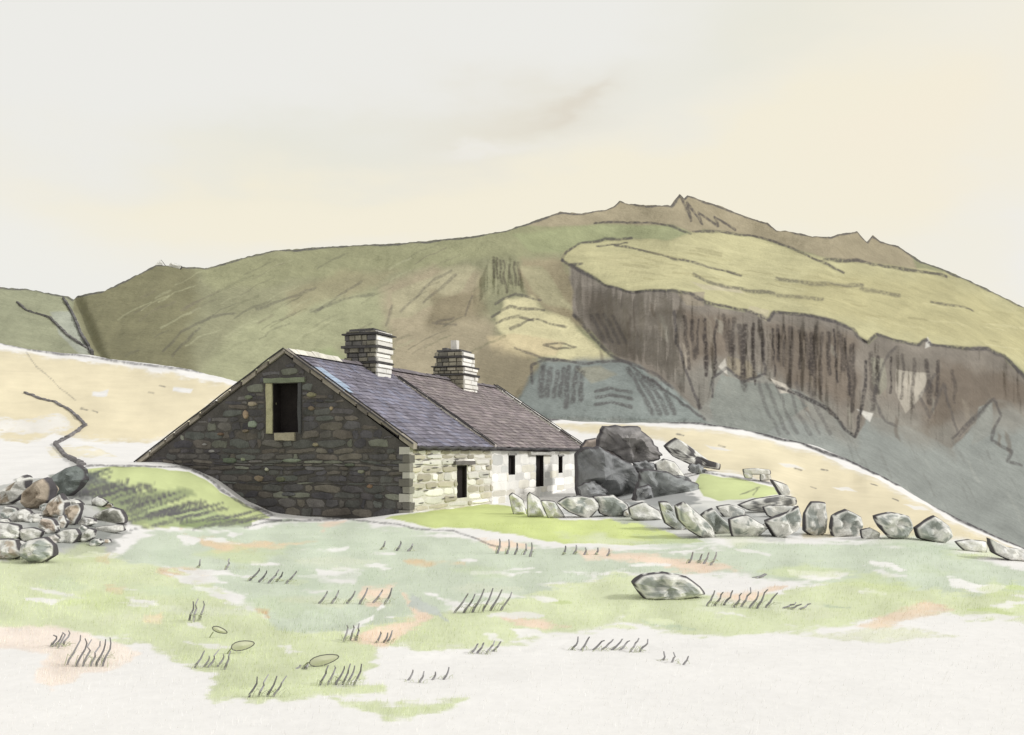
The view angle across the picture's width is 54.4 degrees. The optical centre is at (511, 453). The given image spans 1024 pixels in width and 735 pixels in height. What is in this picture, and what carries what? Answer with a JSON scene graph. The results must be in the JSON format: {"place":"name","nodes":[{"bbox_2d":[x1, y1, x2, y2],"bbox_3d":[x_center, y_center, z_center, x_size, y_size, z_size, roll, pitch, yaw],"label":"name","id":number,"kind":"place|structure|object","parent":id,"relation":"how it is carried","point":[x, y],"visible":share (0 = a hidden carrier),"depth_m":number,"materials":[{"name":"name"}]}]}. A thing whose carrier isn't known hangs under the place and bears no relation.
{"place":"outdoors","nodes":[
{"label":"outdoors","id":0,"kind":"place"},
{"bbox_2d":[0,343,1023,734],"bbox_3d":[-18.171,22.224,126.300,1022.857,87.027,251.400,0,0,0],"label":"ground","id":1,"kind":"structure","parent":0,"point":[128,411],"depth_m":12.23,"materials":[{"name":"green plant"}]},
{"bbox_2d":[0,518,11,522],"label":"boulder","id":2,"kind":"object","parent":1,"relation":"on","point":[6,520],"visible":0.73,"depth_m":21.98,"materials":[{"name":"stone"}]},
{"bbox_2d":[0,506,18,517],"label":"boulder","id":3,"kind":"object","parent":1,"relation":"on","point":[6,511],"visible":0.59,"depth_m":22.85,"materials":[{"name":"stone"}]},
{"bbox_2d":[0,538,21,558],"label":"boulder","id":4,"kind":"object","parent":1,"relation":"on","point":[9,548],"visible":0.89,"depth_m":17.33,"materials":[{"name":"stone"}]},
{"bbox_2d":[0,522,22,538],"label":"boulder","id":5,"kind":"object","parent":1,"relation":"on","point":[9,530],"visible":0.86,"depth_m":20.05,"materials":[{"name":"stone"}]},
{"bbox_2d":[0,475,33,504],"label":"boulder","id":6,"kind":"object","parent":1,"relation":"on","point":[11,493],"visible":0.81,"depth_m":25.18,"materials":[{"name":"stone"}]},
{"bbox_2d":[9,508,33,521],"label":"boulder","id":7,"kind":"object","parent":1,"relation":"on","point":[18,515],"visible":0.76,"depth_m":22.38,"materials":[{"name":"stone"}]},
{"bbox_2d":[22,514,32,522],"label":"boulder","id":8,"kind":"object","parent":1,"relation":"on","point":[29,518],"visible":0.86,"depth_m":22.33,"materials":[{"name":"stone"}]},
{"bbox_2d":[20,527,44,540],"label":"boulder","id":9,"kind":"object","parent":1,"relation":"on","point":[28,533],"visible":0.91,"depth_m":20.14,"materials":[{"name":"stone"}]},
{"bbox_2d":[32,513,42,522],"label":"boulder","id":10,"kind":"object","parent":1,"relation":"on","point":[37,517],"visible":0.84,"depth_m":22.36,"materials":[{"name":"stone"}]},
{"bbox_2d":[20,537,58,562],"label":"boulder","id":11,"kind":"object","parent":1,"relation":"on","point":[40,550],"visible":0.98,"depth_m":17.00,"materials":[{"name":"stone"}]},
{"bbox_2d":[20,477,58,508],"bbox_3d":[-11.676,0.978,24.644,0.807,0.817,1.173,0,0,0],"label":"boulder","id":12,"kind":"object","parent":1,"relation":"on","point":[36,494],"visible":0.88,"depth_m":24.29,"materials":[{"name":"stone"}]},
{"bbox_2d":[38,517,59,533],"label":"boulder","id":13,"kind":"object","parent":1,"relation":"on","point":[48,525],"visible":0.92,"depth_m":20.88,"materials":[{"name":"stone"}]},
{"bbox_2d":[47,534,59,542],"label":"boulder","id":14,"kind":"object","parent":1,"relation":"on","point":[55,538],"visible":0.55,"depth_m":20.08,"materials":[{"name":"stone"}]},
{"bbox_2d":[23,391,87,465],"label":"dry stone wall","id":15,"kind":"structure","parent":1,"relation":"on","point":[71,458],"depth_m":59.59,"materials":[{"name":"grey stone"}]},
{"bbox_2d":[42,493,70,516],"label":"boulder","id":16,"kind":"object","parent":1,"relation":"on","point":[57,505],"visible":0.81,"depth_m":23.20,"materials":[{"name":"stone"}]},
{"bbox_2d":[57,514,69,527],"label":"boulder","id":17,"kind":"object","parent":1,"relation":"on","point":[63,521],"visible":0.84,"depth_m":21.85,"materials":[{"name":"stone"}]},
{"bbox_2d":[51,630,75,648],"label":"grass tuft","id":18,"kind":"object","parent":1,"relation":"on","point":[58,643],"visible":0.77,"depth_m":9.81,"materials":[{"name":"grey plant"}]},
{"bbox_2d":[57,528,81,542],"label":"boulder","id":19,"kind":"object","parent":1,"relation":"on","point":[72,535],"visible":0.99,"depth_m":20.17,"materials":[{"name":"stone"}]},
{"bbox_2d":[51,465,88,495],"bbox_3d":[-12.267,0.755,27.529,1.031,0.932,1.397,0,0,-29],"label":"boulder","id":20,"kind":"object","parent":1,"relation":"on","point":[71,481],"visible":0.88,"depth_m":27.19,"materials":[{"name":"stone"}]},
{"bbox_2d":[65,503,83,524],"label":"boulder","id":21,"kind":"object","parent":1,"relation":"on","point":[73,512],"visible":0.87,"depth_m":22.53,"materials":[{"name":"stone"}]},
{"bbox_2d":[70,498,84,504],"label":"boulder","id":22,"kind":"object","parent":1,"relation":"on","point":[73,501],"visible":0.29,"depth_m":25.05,"materials":[{"name":"stone"}]},
{"bbox_2d":[78,524,88,529],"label":"boulder","id":23,"kind":"object","parent":1,"relation":"on","point":[83,527],"visible":0.73,"depth_m":22.06,"materials":[{"name":"stone"}]},
{"bbox_2d":[78,528,96,541],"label":"boulder","id":24,"kind":"object","parent":1,"relation":"on","point":[89,534],"visible":0.95,"depth_m":20.43,"materials":[{"name":"stone"}]},
{"bbox_2d":[78,517,96,525],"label":"boulder","id":25,"kind":"object","parent":1,"relation":"on","point":[88,521],"visible":0.88,"depth_m":22.85,"materials":[{"name":"stone"}]},
{"bbox_2d":[64,635,114,666],"bbox_3d":[-3.758,1.800,8.846,0.527,0.364,0.202,0,0,8],"label":"grass tuft","id":26,"kind":"object","parent":1,"relation":"on","point":[92,659],"visible":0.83,"depth_m":8.82,"materials":[{"name":"grey plant"}]},
{"bbox_2d":[89,538,103,545],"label":"boulder","id":27,"kind":"object","parent":1,"relation":"on","point":[96,542],"visible":0.97,"depth_m":20.07,"materials":[{"name":"stone"}]},
{"bbox_2d":[91,496,108,506],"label":"boulder","id":28,"kind":"object","parent":1,"relation":"on","point":[97,501],"visible":0.99,"depth_m":25.85,"materials":[{"name":"stone"}]},
{"bbox_2d":[103,539,111,542],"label":"boulder","id":29,"kind":"object","parent":1,"relation":"on","point":[107,540],"visible":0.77,"depth_m":20.46,"materials":[{"name":"stone"}]},
{"bbox_2d":[93,507,127,522],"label":"boulder","id":30,"kind":"object","parent":1,"relation":"on","point":[114,515],"visible":0.92,"depth_m":23.92,"materials":[{"name":"stone"}]},
{"bbox_2d":[95,525,125,532],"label":"boulder","id":31,"kind":"object","parent":1,"relation":"on","point":[113,528],"visible":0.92,"depth_m":22.46,"materials":[{"name":"stone"}]},
{"bbox_2d":[188,599,205,622],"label":"grass tuft","id":32,"kind":"object","parent":1,"relation":"on","point":[194,616],"visible":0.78,"depth_m":11.18,"materials":[{"name":"grey plant"}]},
{"bbox_2d":[196,558,230,569],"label":"grass tuft","id":33,"kind":"object","parent":1,"relation":"on","point":[225,568],"visible":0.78,"depth_m":16.64,"materials":[{"name":"grey plant"}]},
{"bbox_2d":[191,626,254,669],"bbox_3d":[-2.676,1.837,9.351,0.515,0.271,1.638,0,0,-11],"label":"leafy plant","id":34,"kind":"object","parent":1,"relation":"on","point":[242,645],"visible":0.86,"depth_m":9.28,"materials":[{"name":"green plant"}]},
{"bbox_2d":[247,674,295,698],"bbox_3d":[-1.832,1.821,7.618,0.416,0.280,0.211,0,0,-24],"label":"grass tuft","id":35,"kind":"object","parent":1,"relation":"on","point":[261,689],"visible":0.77,"depth_m":7.59,"materials":[{"name":"grey plant"}]},
{"bbox_2d":[247,568,296,583],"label":"grass tuft","id":36,"kind":"object","parent":1,"relation":"on","point":[271,579],"visible":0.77,"depth_m":14.84,"materials":[{"name":"grey plant"}]},
{"bbox_2d":[295,654,338,670],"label":"leafy plant","id":37,"kind":"object","parent":1,"relation":"on","point":[321,660],"visible":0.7,"depth_m":8.69,"materials":[{"name":"green plant"}]},
{"bbox_2d":[316,663,361,686],"bbox_3d":[-1.391,1.817,8.011,0.390,0.285,0.232,0,0,0],"label":"grass tuft","id":38,"kind":"object","parent":1,"relation":"on","point":[342,681],"visible":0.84,"depth_m":8.01,"materials":[{"name":"grey plant"}]},
{"bbox_2d":[341,623,361,641],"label":"grass tuft","id":39,"kind":"object","parent":1,"relation":"on","point":[356,636],"visible":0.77,"depth_m":9.87,"materials":[{"name":"grey plant"}]},
{"bbox_2d":[318,588,395,604],"bbox_3d":[-1.978,1.860,12.759,1.067,0.316,0.336,0,0,0],"label":"grass tuft","id":40,"kind":"object","parent":1,"relation":"on","point":[360,601],"visible":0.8,"depth_m":12.70,"materials":[{"name":"grey plant"}]},
{"bbox_2d":[133,328,581,518],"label":"stone cottage","id":41,"kind":"structure","parent":1,"relation":"on","point":[365,428],"depth_m":37.16,"materials":[{"name":"stone"}]},
{"bbox_2d":[452,461,475,497],"bbox_3d":[-2.078,0.985,38.985,0.624,1.454,1.939,0,0,21],"label":"doorway","id":42,"kind":"structure","parent":41,"relation":"in","point":[461,465],"depth_m":39.28,"materials":[{"name":"stone"}]},
{"bbox_2d":[508,453,516,474],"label":"window","id":43,"kind":"structure","parent":41,"relation":"in","point":[511,456],"depth_m":44.38,"materials":[{"name":"glass"}]},
{"bbox_2d":[528,451,554,486],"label":"doorway","id":44,"kind":"structure","parent":41,"relation":"in","point":[539,455],"depth_m":48.03,"materials":[{"name":"stone"}]},
{"bbox_2d":[558,454,563,472],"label":"window","id":45,"kind":"structure","parent":41,"relation":"in","point":[560,456],"depth_m":50.89,"materials":[{"name":"glass"}]},
{"bbox_2d":[374,630,394,643],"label":"grass tuft","id":46,"kind":"object","parent":1,"relation":"on","point":[388,640],"visible":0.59,"depth_m":9.80,"materials":[{"name":"grey plant"}]},
{"bbox_2d":[380,541,414,550],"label":"grass tuft","id":47,"kind":"object","parent":1,"relation":"on","point":[397,549],"visible":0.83,"depth_m":19.99,"materials":[{"name":"grey plant"}]},
{"bbox_2d":[405,667,452,682],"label":"grass tuft","id":48,"kind":"object","parent":1,"relation":"on","point":[433,678],"visible":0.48,"depth_m":8.21,"materials":[{"name":"grey plant"}]},
{"bbox_2d":[454,588,511,613],"bbox_3d":[-0.362,1.809,11.949,0.753,0.394,0.230,0,0,-8],"label":"grass tuft","id":49,"kind":"object","parent":1,"relation":"on","point":[473,607],"visible":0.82,"depth_m":11.92,"materials":[{"name":"grey plant"}]},
{"bbox_2d":[470,640,500,654],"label":"grass tuft","id":50,"kind":"object","parent":1,"relation":"on","point":[487,651],"visible":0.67,"depth_m":9.41,"materials":[{"name":"grey plant"}]},
{"bbox_2d":[495,539,534,556],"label":"grass tuft","id":51,"kind":"object","parent":1,"relation":"on","point":[515,552],"visible":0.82,"depth_m":19.22,"materials":[{"name":"grey plant"}]},
{"bbox_2d":[509,492,526,513],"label":"boulder","id":52,"kind":"object","parent":1,"relation":"on","point":[517,504],"visible":0.96,"depth_m":34.77,"materials":[{"name":"stone"}]},
{"bbox_2d":[527,492,545,516],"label":"boulder","id":53,"kind":"object","parent":1,"relation":"on","point":[535,508],"visible":0.91,"depth_m":33.37,"materials":[{"name":"stone"}]},
{"bbox_2d":[541,500,564,517],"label":"boulder","id":54,"kind":"object","parent":1,"relation":"on","point":[552,509],"visible":0.95,"depth_m":32.58,"materials":[{"name":"stone"}]},
{"bbox_2d":[557,496,599,517],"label":"boulder","id":55,"kind":"object","parent":1,"relation":"on","point":[584,506],"visible":1,"depth_m":32.51,"materials":[{"name":"stone"}]},
{"bbox_2d":[562,545,609,555],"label":"grass tuft","id":56,"kind":"object","parent":1,"relation":"on","point":[585,552],"visible":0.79,"depth_m":19.01,"materials":[{"name":"grey plant"}]},
{"bbox_2d":[578,481,608,497],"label":"boulder","id":57,"kind":"object","parent":1,"relation":"on","point":[590,488],"visible":0.83,"depth_m":42.77,"materials":[{"name":"stone"}]},
{"bbox_2d":[580,438,619,457],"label":"boulder","id":58,"kind":"object","parent":1,"relation":"on","point":[591,442],"visible":0.12,"depth_m":48.36,"materials":[{"name":"stone"}]},
{"bbox_2d":[574,446,637,496],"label":"boulder","id":59,"kind":"object","parent":1,"relation":"on","point":[612,474],"visible":0.84,"depth_m":43.97,"materials":[{"name":"stone"}]},
{"bbox_2d":[568,636,647,652],"bbox_3d":[0.928,1.877,9.584,0.829,0.240,0.284,0,0,0],"label":"grass tuft","id":60,"kind":"object","parent":1,"relation":"on","point":[606,646],"visible":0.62,"depth_m":9.59,"materials":[{"name":"grey plant"}]},
{"bbox_2d":[592,495,628,516],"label":"boulder","id":61,"kind":"object","parent":1,"relation":"on","point":[612,505],"visible":0.8,"depth_m":32.69,"materials":[{"name":"stone"}]},
{"bbox_2d":[623,508,629,516],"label":"boulder","id":62,"kind":"object","parent":1,"relation":"on","point":[626,513],"visible":0.21,"depth_m":32.32,"materials":[{"name":"stone"}]},
{"bbox_2d":[596,425,662,462],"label":"boulder","id":63,"kind":"object","parent":1,"relation":"on","point":[630,444],"visible":0.94,"depth_m":46.83,"materials":[{"name":"stone"}]},
{"bbox_2d":[632,460,654,472],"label":"boulder","id":64,"kind":"object","parent":1,"relation":"on","point":[639,465],"visible":0.67,"depth_m":44.92,"materials":[{"name":"stone"}]},
{"bbox_2d":[635,484,653,500],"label":"boulder","id":65,"kind":"object","parent":1,"relation":"on","point":[644,492],"visible":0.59,"depth_m":38.90,"materials":[{"name":"stone"}]},
{"bbox_2d":[628,502,661,519],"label":"boulder","id":66,"kind":"object","parent":1,"relation":"on","point":[641,511],"visible":0.95,"depth_m":30.89,"materials":[{"name":"stone"}]},
{"bbox_2d":[631,468,698,499],"bbox_3d":[6.147,1.448,39.776,2.706,1.750,2.047,0,0,13],"label":"boulder","id":67,"kind":"object","parent":1,"relation":"on","point":[661,483],"visible":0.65,"depth_m":39.23,"materials":[{"name":"stone"}]},
{"bbox_2d":[674,475,690,480],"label":"boulder","id":68,"kind":"object","parent":67,"relation":"on","point":[685,477],"visible":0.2,"depth_m":40.48,"materials":[{"name":"stone"}]},
{"bbox_2d":[631,571,704,599],"bbox_3d":[2.039,1.720,13.019,0.970,0.376,0.637,0,0,0],"label":"boulder","id":69,"kind":"object","parent":1,"relation":"on","point":[661,585],"visible":0.98,"depth_m":12.82,"materials":[{"name":"stone"}]},
{"bbox_2d":[654,459,683,475],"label":"boulder","id":70,"kind":"object","parent":1,"relation":"on","point":[671,467],"visible":0.73,"depth_m":43.88,"materials":[{"name":"stone"}]},
{"bbox_2d":[658,501,685,529],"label":"boulder","id":71,"kind":"object","parent":1,"relation":"on","point":[668,514],"visible":0.81,"depth_m":27.40,"materials":[{"name":"stone"}]},
{"bbox_2d":[656,651,689,664],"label":"grass tuft","id":72,"kind":"object","parent":1,"relation":"on","point":[673,658],"visible":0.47,"depth_m":9.01,"materials":[{"name":"grey plant"}]},
{"bbox_2d":[664,438,720,469],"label":"boulder","id":73,"kind":"object","parent":1,"relation":"on","point":[680,450],"visible":0.95,"depth_m":47.75,"materials":[{"name":"stone"}]},
{"bbox_2d":[674,501,714,536],"bbox_3d":[4.524,1.665,24.813,1.000,0.969,1.099,0,0,-34],"label":"boulder","id":74,"kind":"object","parent":1,"relation":"on","point":[690,519],"visible":0.99,"depth_m":24.46,"materials":[{"name":"stone"}]},
{"bbox_2d":[688,463,706,473],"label":"boulder","id":75,"kind":"object","parent":1,"relation":"on","point":[697,468],"visible":0.96,"depth_m":46.40,"materials":[{"name":"stone"}]},
{"bbox_2d":[686,552,718,565],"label":"grass tuft","id":76,"kind":"object","parent":1,"relation":"on","point":[699,560],"visible":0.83,"depth_m":17.34,"materials":[{"name":"grey plant"}]},
{"bbox_2d":[700,508,729,532],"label":"boulder","id":77,"kind":"object","parent":1,"relation":"on","point":[715,520],"visible":0.78,"depth_m":25.50,"materials":[{"name":"stone"}]},
{"bbox_2d":[716,504,744,516],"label":"boulder","id":78,"kind":"object","parent":1,"relation":"on","point":[727,510],"visible":0.9,"depth_m":30.71,"materials":[{"name":"stone"}]},
{"bbox_2d":[706,587,779,608],"bbox_3d":[2.831,1.809,12.201,0.947,0.351,0.309,0,0,9],"label":"grass tuft","id":79,"kind":"object","parent":1,"relation":"on","point":[737,603],"visible":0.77,"depth_m":12.19,"materials":[{"name":"grey plant"}]},
{"bbox_2d":[728,514,767,535],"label":"boulder","id":80,"kind":"object","parent":1,"relation":"on","point":[743,525],"visible":0.98,"depth_m":24.43,"materials":[{"name":"stone"}]},
{"bbox_2d":[743,473,752,478],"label":"stone block","id":81,"kind":"object","parent":1,"relation":"on","point":[748,475],"depth_m":42.94,"materials":[{"name":"grey stone"}]},
{"bbox_2d":[752,573,766,578],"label":"grass tuft","id":82,"kind":"object","parent":1,"relation":"on","point":[761,576],"visible":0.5,"depth_m":15.41,"materials":[{"name":"grey plant"}]},
{"bbox_2d":[762,505,794,516],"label":"boulder","id":83,"kind":"object","parent":1,"relation":"on","point":[770,511],"visible":0.72,"depth_m":30.47,"materials":[{"name":"stone"}]},
{"bbox_2d":[770,479,794,505],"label":"boulder","id":84,"kind":"object","parent":1,"relation":"on","point":[780,488],"visible":0.48,"depth_m":33.93,"materials":[{"name":"stone"}]},
{"bbox_2d":[764,506,801,536],"bbox_3d":[6.704,1.698,24.639,0.920,0.848,0.968,0,0,0],"label":"boulder","id":85,"kind":"object","parent":1,"relation":"on","point":[786,523],"visible":0.98,"depth_m":24.40,"materials":[{"name":"stone"}]},
{"bbox_2d":[783,602,810,609],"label":"grass tuft","id":86,"kind":"object","parent":1,"relation":"on","point":[794,607],"visible":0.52,"depth_m":12.11,"materials":[{"name":"grey plant"}]},
{"bbox_2d":[802,501,827,534],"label":"boulder","id":87,"kind":"object","parent":1,"relation":"on","point":[814,519],"visible":0.98,"depth_m":25.62,"materials":[{"name":"stone"}]},
{"bbox_2d":[829,509,862,536],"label":"boulder","id":88,"kind":"object","parent":1,"relation":"on","point":[844,522],"visible":0.93,"depth_m":25.07,"materials":[{"name":"stone"}]},
{"bbox_2d":[859,527,879,538],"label":"boulder","id":89,"kind":"object","parent":1,"relation":"on","point":[868,533],"visible":0.97,"depth_m":24.32,"materials":[{"name":"stone"}]},
{"bbox_2d":[872,512,912,538],"bbox_3d":[9.294,1.767,24.336,0.938,0.716,0.824,0,0,-23],"label":"boulder","id":90,"kind":"object","parent":1,"relation":"on","point":[892,525],"visible":0.94,"depth_m":24.10,"materials":[{"name":"stone"}]},
{"bbox_2d":[913,515,952,542],"bbox_3d":[10.259,1.835,24.232,0.867,0.697,0.882,0,0,33],"label":"boulder","id":91,"kind":"object","parent":1,"relation":"on","point":[932,528],"visible":0.99,"depth_m":24.00,"materials":[{"name":"stone"}]},
{"bbox_2d":[954,539,986,551],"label":"boulder","id":92,"kind":"object","parent":1,"relation":"on","point":[972,545],"visible":0.98,"depth_m":21.94,"materials":[{"name":"stone"}]},
{"bbox_2d":[986,537,1023,560],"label":"boulder","id":93,"kind":"object","parent":1,"relation":"on","point":[1003,551],"visible":1,"depth_m":19.74,"materials":[{"name":"stone"}]},
{"bbox_2d":[0,194,1023,547],"bbox_3d":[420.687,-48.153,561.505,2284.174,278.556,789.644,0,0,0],"label":"hill","id":94,"kind":"structure","parent":0,"point":[900,366],"depth_m":416.38,"materials":[{"name":"green plant"}]},
{"bbox_2d":[16,301,87,348],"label":"dry stone wall","id":95,"kind":"structure","parent":94,"relation":"on","point":[58,326],"depth_m":282.67,"materials":[{"name":"grey stone"}]},
{"bbox_2d":[62,297,93,355],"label":"dry stone wall","id":96,"kind":"structure","parent":94,"relation":"on","point":[86,342],"depth_m":282.25,"materials":[{"name":"grey stone"}]},
{"bbox_2d":[156,260,165,265],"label":"rock outcrop","id":97,"kind":"object","parent":94,"relation":"on","point":[160,262],"visible":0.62,"depth_m":410.38,"materials":[{"name":"stone"}]},
{"bbox_2d":[169,263,181,268],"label":"rock outcrop","id":98,"kind":"object","parent":94,"relation":"on","point":[175,265],"visible":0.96,"depth_m":410.55,"materials":[{"name":"stone"}]},
{"bbox_2d":[0,0,1023,306],"label":"sky","id":99,"kind":"structure","parent":0,"point":[135,135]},
{"bbox_2d":[760,474,770,480],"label":"stone block","id":100,"kind":"object","parent":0,"point":[764,477],"depth_m":42.98,"materials":[{"name":"grey stone"}]},
{"bbox_2d":[742,468,770,474],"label":"stone slab","id":101,"kind":"object","parent":100,"relation":"on","point":[755,471],"depth_m":42.95,"materials":[{"name":"grey stone"}]},
{"bbox_2d":[737,495,796,510],"bbox_3d":[8.087,1.560,31.589,1.911,0.531,0.488,0,0,0],"label":"stone slab","id":102,"kind":"object","parent":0,"point":[755,504],"depth_m":31.44,"materials":[{"name":"grey stone"}]}
]}

